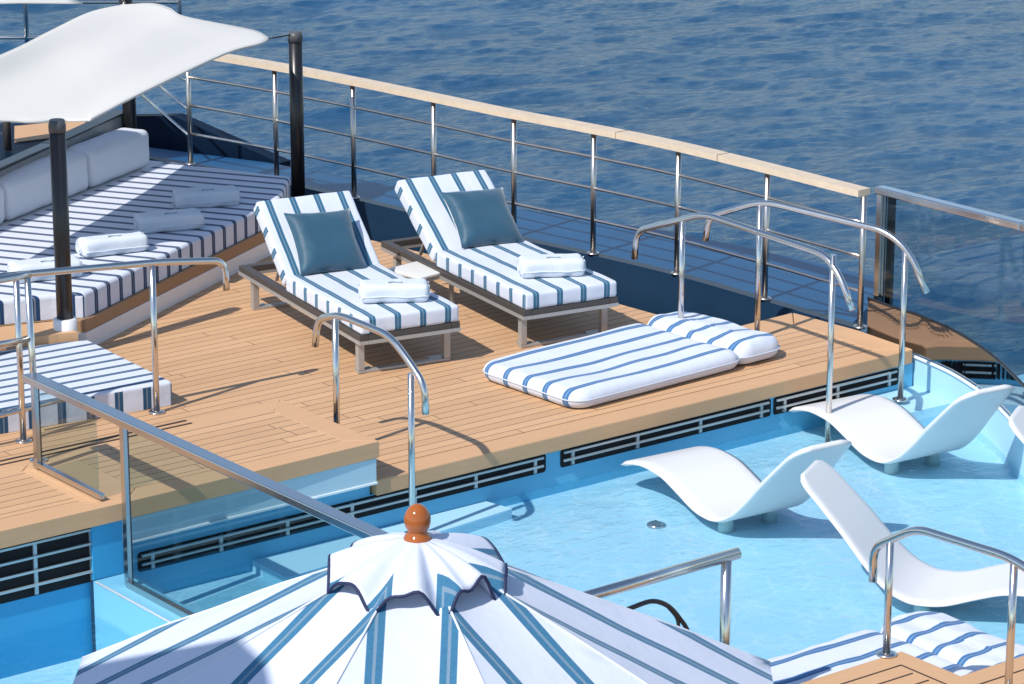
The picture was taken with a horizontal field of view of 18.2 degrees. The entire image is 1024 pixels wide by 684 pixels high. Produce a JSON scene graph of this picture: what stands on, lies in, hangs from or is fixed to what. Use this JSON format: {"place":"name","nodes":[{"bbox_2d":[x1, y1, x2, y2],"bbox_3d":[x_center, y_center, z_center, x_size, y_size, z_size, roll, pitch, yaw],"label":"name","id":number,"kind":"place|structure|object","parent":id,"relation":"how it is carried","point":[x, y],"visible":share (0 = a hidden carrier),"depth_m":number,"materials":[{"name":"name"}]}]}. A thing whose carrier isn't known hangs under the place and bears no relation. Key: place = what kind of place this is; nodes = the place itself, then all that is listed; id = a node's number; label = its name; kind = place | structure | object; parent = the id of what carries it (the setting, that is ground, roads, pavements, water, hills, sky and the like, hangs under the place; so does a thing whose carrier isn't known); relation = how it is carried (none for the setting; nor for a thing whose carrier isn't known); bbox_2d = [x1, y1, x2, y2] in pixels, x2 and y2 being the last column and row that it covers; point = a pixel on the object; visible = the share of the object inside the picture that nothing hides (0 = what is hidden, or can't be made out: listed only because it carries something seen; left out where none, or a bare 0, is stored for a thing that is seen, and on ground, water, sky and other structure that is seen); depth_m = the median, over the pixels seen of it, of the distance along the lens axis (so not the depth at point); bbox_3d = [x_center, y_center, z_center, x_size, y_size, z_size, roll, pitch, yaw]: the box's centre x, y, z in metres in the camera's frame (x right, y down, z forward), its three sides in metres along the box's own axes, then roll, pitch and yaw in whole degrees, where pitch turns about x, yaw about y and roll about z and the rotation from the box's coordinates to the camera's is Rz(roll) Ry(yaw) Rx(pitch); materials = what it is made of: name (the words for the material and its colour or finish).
{"place":"outdoors","nodes":[
{"label":"outdoors","id":0,"kind":"place"},
{"bbox_2d":[0,123,48,160],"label":"deck","id":1,"kind":"structure","parent":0,"point":[18,147],"depth_m":28.00,"materials":[{"name":"blue metal"}]},
{"bbox_2d":[3,122,11,150],"bbox_3d":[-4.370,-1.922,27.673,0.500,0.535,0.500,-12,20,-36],"label":"post","id":2,"kind":"object","parent":1,"relation":"on","point":[7,138],"visible":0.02,"depth_m":27.69,"materials":[{"name":"metal"}]},
{"bbox_2d":[14,122,85,142],"bbox_3d":[-3.997,-1.898,28.556,1.118,0.006,0.626,-8,18,-25],"label":"deck border","id":3,"kind":"object","parent":1,"relation":"on","point":[30,132],"visible":0.36,"depth_m":28.46,"materials":[{"name":"brown wood"}]},
{"bbox_2d":[136,113,290,166],"bbox_3d":[-2.692,-1.307,27.306,2.195,1.181,0.357,12,20,34],"label":"bulwark","id":4,"kind":"object","parent":1,"relation":"attached to","point":[164,132],"visible":0.24,"depth_m":27.19,"materials":[{"name":"blue metal"}]},
{"bbox_2d":[0,658,81,683],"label":"plunge pool floor","id":5,"kind":"structure","parent":0,"point":[64,673],"depth_m":17.39,"materials":[{"name":"blue tile"}]},
{"bbox_2d":[0,528,103,678],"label":"plunge pool wall","id":6,"kind":"structure","parent":5,"relation":"on","point":[45,610],"depth_m":17.40,"materials":[{"name":"blue paint"}]},
{"bbox_2d":[90,520,197,650],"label":"divider wall","id":7,"kind":"structure","parent":5,"relation":"on","point":[123,612],"depth_m":17.46,"materials":[{"name":"blue paint"}]},
{"bbox_2d":[22,372,387,617],"bbox_3d":[-0.679,1.368,15.543,0.085,0.996,6.660,-12,20,-36],"label":"glass balustrade","id":8,"kind":"object","parent":7,"relation":"on","point":[123,421],"visible":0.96,"depth_m":17.13,"materials":[{"name":"silver metal"}]},
{"bbox_2d":[0,0,82,3],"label":"shade sail","id":9,"kind":"object","parent":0,"point":[40,2],"visible":1,"depth_m":25.25,"materials":[{"name":"white fabric"}]},
{"bbox_2d":[0,0,181,42],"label":"ship railing","id":10,"kind":"object","parent":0,"point":[26,37],"visible":0.38,"depth_m":31.06,"materials":[{"name":"silver metal"}]},
{"bbox_2d":[0,412,339,518],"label":"platform","id":11,"kind":"structure","parent":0,"point":[249,439],"depth_m":18.30,"materials":[{"name":"brown wood"}]},
{"bbox_2d":[0,400,378,548],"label":"platform margin boards","id":12,"kind":"object","parent":11,"relation":"attached to","point":[86,511],"visible":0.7,"depth_m":17.96,"materials":[{"name":"brown wood"}]},
{"bbox_2d":[0,270,47,462],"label":"handrail","id":13,"kind":"object","parent":12,"relation":"on","point":[26,276],"visible":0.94,"depth_m":17.92,"materials":[{"name":"silver metal"}]},
{"bbox_2d":[0,420,191,465],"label":"caulking","id":14,"kind":"object","parent":12,"relation":"on","point":[87,442],"visible":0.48,"depth_m":18.46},
{"bbox_2d":[73,503,772,683],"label":"parasol","id":15,"kind":"object","parent":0,"point":[417,603],"visible":1,"depth_m":10.39,"materials":[{"name":"white fabric"}]},
{"bbox_2d":[0,240,871,467],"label":"teak deck","id":16,"kind":"structure","parent":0,"point":[220,350],"depth_m":20.77,"materials":[{"name":"brown wood"}]},
{"bbox_2d":[0,321,77,350],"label":"teak shelf","id":17,"kind":"object","parent":16,"relation":"on","point":[45,333],"visible":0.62,"depth_m":20.85,"materials":[{"name":"brown wood"}]},
{"bbox_2d":[48,118,76,331],"bbox_3d":[-2.925,-0.662,20.788,0.156,1.599,0.156,-12,20,-36],"label":"black post","id":18,"kind":"object","parent":17,"relation":"on","point":[65,319],"visible":0.8,"depth_m":20.72,"materials":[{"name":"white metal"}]},
{"bbox_2d":[0,110,122,176],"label":"coaming","id":19,"kind":"object","parent":16,"relation":"on","point":[112,120],"visible":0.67,"depth_m":24.15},
{"bbox_2d":[0,340,171,433],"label":"daybed","id":20,"kind":"object","parent":16,"relation":"on","point":[98,373],"visible":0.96,"depth_m":19.98,"materials":[{"name":"white fabric"}]},
{"bbox_2d":[0,257,229,443],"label":"handrail","id":21,"kind":"object","parent":16,"relation":"on","point":[22,409],"visible":0.91,"depth_m":19.41,"materials":[{"name":"silver metal"}]},
{"bbox_2d":[119,0,136,128],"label":"black post","id":22,"kind":"object","parent":16,"relation":"on","point":[129,113],"depth_m":24.80,"materials":[{"name":"black metal"}]},
{"bbox_2d":[0,128,291,344],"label":"sofa","id":23,"kind":"object","parent":16,"relation":"on","point":[118,179],"visible":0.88,"depth_m":22.99,"materials":[{"name":"white fabric"}]},
{"bbox_2d":[7,255,81,282],"bbox_3d":[-3.135,-0.491,21.500,0.491,0.130,0.220,-7,18,-23],"label":"towel","id":24,"kind":"object","parent":23,"relation":"on","point":[33,264],"visible":0.49,"depth_m":21.42,"materials":[{"name":"white fabric"}]},
{"bbox_2d":[75,230,148,257],"bbox_3d":[-2.768,-0.681,22.150,0.492,0.130,0.221,-8,18,-26],"label":"towel","id":25,"kind":"object","parent":23,"relation":"on","point":[104,244],"visible":1,"depth_m":22.07,"materials":[{"name":"white fabric"}]},
{"bbox_2d":[133,208,204,233],"bbox_3d":[-2.439,-0.864,22.773,0.491,0.130,0.221,-6,17,-21],"label":"towel","id":26,"kind":"object","parent":23,"relation":"on","point":[168,220],"visible":0.98,"depth_m":22.70,"materials":[{"name":"white fabric"}]},
{"bbox_2d":[172,185,240,208],"bbox_3d":[-2.240,-1.063,23.456,0.491,0.130,0.220,-4,17,-15],"label":"towel","id":27,"kind":"object","parent":23,"relation":"on","point":[208,196],"visible":1,"depth_m":23.38,"materials":[{"name":"white fabric"}]},
{"bbox_2d":[238,191,460,373],"bbox_3d":[-1.115,-0.447,21.464,0.726,0.808,1.992,-8,18,-26],"label":"sun lounger","id":28,"kind":"object","parent":16,"relation":"on","point":[315,296],"visible":0.85,"depth_m":21.34,"materials":[{"name":"white fabric"}]},
{"bbox_2d":[284,208,365,275],"bbox_3d":[-1.261,-0.678,21.652,0.503,0.381,0.342,-8,18,-24],"label":"cushion","id":29,"kind":"object","parent":28,"relation":"on","point":[325,241],"visible":1,"depth_m":21.58,"materials":[{"name":"blue fabric"}]},
{"bbox_2d":[358,278,429,302],"bbox_3d":[-0.768,-0.336,20.873,0.461,0.134,0.210,-2,16,-5],"label":"towel","id":30,"kind":"object","parent":28,"relation":"on","point":[399,290],"visible":1,"depth_m":20.79,"materials":[{"name":"white fabric"}]},
{"bbox_2d":[388,261,453,302],"bbox_3d":[-0.633,-0.382,22.209,0.340,0.264,0.340,15,22,42],"label":"side table","id":31,"kind":"object","parent":16,"relation":"on","point":[413,270],"visible":0.45,"depth_m":22.12,"materials":[{"name":"stone"}]},
{"bbox_2d":[380,170,618,347],"bbox_3d":[-0.113,-0.613,22.081,0.726,0.781,2.112,-9,18,-28],"label":"sun lounger","id":32,"kind":"object","parent":16,"relation":"on","point":[490,274],"visible":0.85,"depth_m":21.84,"materials":[{"name":"white fabric"}]},
{"bbox_2d":[440,187,523,248],"bbox_3d":[-0.205,-0.870,22.353,0.501,0.346,0.369,-8,18,-25],"label":"cushion","id":33,"kind":"object","parent":32,"relation":"on","point":[481,217],"visible":1,"depth_m":22.28,"materials":[{"name":"blue fabric"}]},
{"bbox_2d":[517,253,585,277],"bbox_3d":[0.266,-0.513,21.481,0.451,0.135,0.210,-3,16,-9],"label":"towel","id":34,"kind":"object","parent":32,"relation":"on","point":[549,265],"visible":1,"depth_m":21.40,"materials":[{"name":"white fabric"}]},
{"bbox_2d":[483,311,779,407],"bbox_3d":[0.789,0.091,20.765,1.883,0.165,0.983,-14,21,-39],"label":"pool float","id":35,"kind":"object","parent":16,"relation":"on","point":[658,351],"visible":1,"depth_m":20.60,"materials":[{"name":"white fabric"}]},
{"bbox_2d":[370,313,911,495],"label":"deck margin boards","id":36,"kind":"object","parent":16,"relation":"attached to","point":[882,354],"visible":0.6,"depth_m":19.96,"materials":[{"name":"brown wood"}]},
{"bbox_2d":[0,0,1023,385],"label":"sea","id":37,"kind":"structure","parent":0,"point":[922,96],"depth_m":86.07,"materials":[{"name":"liquid"}]},
{"bbox_2d":[163,374,1023,659],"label":"pool floor","id":38,"kind":"structure","parent":0,"point":[798,571],"depth_m":18.69,"materials":[{"name":"blue paint"}]},
{"bbox_2d":[252,501,511,583],"bbox_3d":[-0.694,1.170,18.630,1.720,0.067,0.360,-12,20,-36],"label":"pool step","id":39,"kind":"object","parent":38,"relation":"on","point":[284,566],"visible":0.65,"depth_m":18.54,"materials":[{"name":"blue paint"}]},
{"bbox_2d":[312,312,428,532],"bbox_3d":[-0.834,0.458,18.765,0.104,1.187,1.157,-12,20,-36],"label":"handrail","id":40,"kind":"object","parent":39,"relation":"on","point":[391,339],"visible":0.91,"depth_m":18.51,"materials":[{"name":"silver metal"}]},
{"bbox_2d":[114,363,912,592],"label":"pool wall","id":41,"kind":"structure","parent":38,"relation":"on","point":[178,565],"depth_m":19.34,"materials":[{"name":"blue paint"}]},
{"bbox_2d":[122,458,377,554],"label":"platform wall","id":42,"kind":"structure","parent":41,"relation":"on","point":[237,509],"depth_m":18.07,"materials":[{"name":"blue paint"}]},
{"bbox_2d":[647,520,664,528],"bbox_3d":[0.856,1.082,19.008,0.110,0.022,0.110,-12,20,-36],"label":"pool drain","id":43,"kind":"object","parent":38,"relation":"on","point":[654,524],"visible":1,"depth_m":18.98,"materials":[{"name":"silver metal"}]},
{"bbox_2d":[583,547,741,645],"bbox_3d":[0.434,1.640,15.333,1.697,1.015,0.104,-12,20,-36],"label":"handrail","id":44,"kind":"object","parent":38,"relation":"on","point":[725,558],"visible":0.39,"depth_m":15.53,"materials":[{"name":"silver metal"}]},
{"bbox_2d":[621,440,851,533],"bbox_3d":[1.332,0.719,19.012,0.600,0.716,1.722,-10,19,-31],"label":"pool chaise","id":45,"kind":"object","parent":38,"relation":"on","point":[724,489],"visible":0.94,"depth_m":19.05,"materials":[{"name":"white plastic"}]},
{"bbox_2d":[631,212,855,442],"bbox_3d":[1.477,-0.141,20.877,0.104,1.323,2.170,-12,20,-36],"label":"handrail","id":46,"kind":"object","parent":38,"relation":"on","point":[835,271],"visible":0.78,"depth_m":20.36,"materials":[{"name":"silver metal"}]},
{"bbox_2d":[789,384,1014,474],"bbox_3d":[2.440,0.415,20.051,0.600,0.716,1.722,-10,19,-30],"label":"pool chaise","id":47,"kind":"object","parent":38,"relation":"on","point":[889,434],"visible":0.99,"depth_m":20.03,"materials":[{"name":"white plastic"}]},
{"bbox_2d":[800,460,1023,611],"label":"pool chaise","id":48,"kind":"object","parent":38,"relation":"on","point":[860,526],"visible":0.91,"depth_m":17.72,"materials":[{"name":"white plastic"}]},
{"bbox_2d":[877,386,950,426],"bbox_3d":[2.568,0.450,20.990,0.700,0.123,0.430,-12,20,-36],"label":"pool step","id":49,"kind":"object","parent":38,"relation":"on","point":[924,408],"visible":0.36,"depth_m":20.93,"materials":[{"name":"blue paint"}]},
{"bbox_2d":[703,200,929,401],"bbox_3d":[1.988,-0.304,21.129,1.711,1.203,0.104,11,20,33],"label":"handrail","id":50,"kind":"object","parent":49,"relation":"on","point":[907,254],"visible":0.84,"depth_m":20.89,"materials":[{"name":"silver metal"}]},
{"bbox_2d":[912,354,1023,485],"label":"pool wall","id":51,"kind":"structure","parent":38,"relation":"on","point":[999,439],"depth_m":20.52,"materials":[{"name":"blue paint"}]},
{"bbox_2d":[867,297,1023,414],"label":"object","id":52,"kind":"object","parent":51,"relation":"on","point":[970,359],"visible":0.97,"depth_m":20.94,"materials":[{"name":"brown wood"}]},
{"bbox_2d":[873,185,1023,304],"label":"glass balustrade","id":53,"kind":"object","parent":52,"relation":"attached to","point":[882,242],"visible":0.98,"depth_m":21.37,"materials":[{"name":"silver metal"}]},
{"bbox_2d":[1008,405,1023,443],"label":"pool chaise","id":54,"kind":"object","parent":38,"relation":"on","point":[1016,421],"visible":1,"depth_m":18.70,"materials":[{"name":"white plastic"}]},
{"bbox_3d":[1.889,2.279,14.314,1.950,0.360,2.451,-12,20,-36],"label":"platform wall","id":55,"kind":"object","parent":38,"relation":"on","visible":0},
{"bbox_2d":[800,651,1023,683],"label":"corner platform","id":56,"kind":"structure","parent":55,"relation":"on","point":[901,667],"depth_m":15.51,"materials":[{"name":"brown wood"}]},
{"bbox_2d":[868,526,1023,683],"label":"handrail","id":57,"kind":"object","parent":56,"relation":"on","point":[889,541],"visible":1,"depth_m":15.31,"materials":[{"name":"silver metal"}]},
{"bbox_2d":[627,599,689,629],"bbox_3d":[0.667,1.380,15.009,0.469,0.387,0.024,-12,20,-36],"label":"hose","id":58,"kind":"object","parent":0,"point":[679,619],"visible":0.65,"depth_m":15.00,"materials":[{"name":"black rubber"}]},
{"bbox_2d":[767,611,1023,683],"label":"pool float","id":59,"kind":"object","parent":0,"point":[950,643],"visible":0.63,"depth_m":16.73,"materials":[{"name":"white fabric"}]},
{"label":"gutter","id":60,"kind":"structure","parent":0,"visible":0},
{"bbox_2d":[149,156,856,329],"bbox_3d":[-0.563,-0.641,24.569,8.244,0.560,0.366,14,22,41],"label":"bulwark","id":61,"kind":"object","parent":60,"relation":"on","point":[648,288],"visible":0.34,"depth_m":23.25,"materials":[{"name":"blue metal"}]},
{"bbox_2d":[140,76,186,134],"bbox_3d":[-3.068,-2.231,27.314,0.080,0.950,2.383,-6,17,-18],"label":"ship railing","id":62,"kind":"object","parent":61,"relation":"on","point":[162,112],"visible":0.44,"depth_m":26.85,"materials":[{"name":"silver metal"}]},
{"bbox_2d":[288,30,304,196],"bbox_3d":[-1.654,-1.687,24.617,0.112,1.420,0.112,-12,20,-36],"label":"black post","id":63,"kind":"object","parent":61,"relation":"on","point":[295,39],"visible":0.88,"depth_m":24.55,"materials":[{"name":"black metal"}]},
{"bbox_2d":[0,0,289,122],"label":"shade sail","id":64,"kind":"object","parent":63,"relation":"attached to","point":[90,66],"visible":0.98,"depth_m":22.88,"materials":[{"name":"white fabric"}]},
{"bbox_2d":[149,147,884,330],"bbox_3d":[-0.402,-1.002,25.023,8.491,0.116,1.109,15,22,41],"label":"ledge","id":65,"kind":"object","parent":61,"relation":"attached to","point":[740,273],"visible":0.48,"depth_m":23.71,"materials":[{"name":"blue paint"}]},
{"bbox_2d":[185,54,869,328],"bbox_3d":[-0.078,-1.263,23.973,7.071,0.967,0.304,15,22,42],"label":"ship railing","id":66,"kind":"object","parent":61,"relation":"on","point":[768,169],"visible":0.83,"depth_m":23.57,"materials":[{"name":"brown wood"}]}
]}

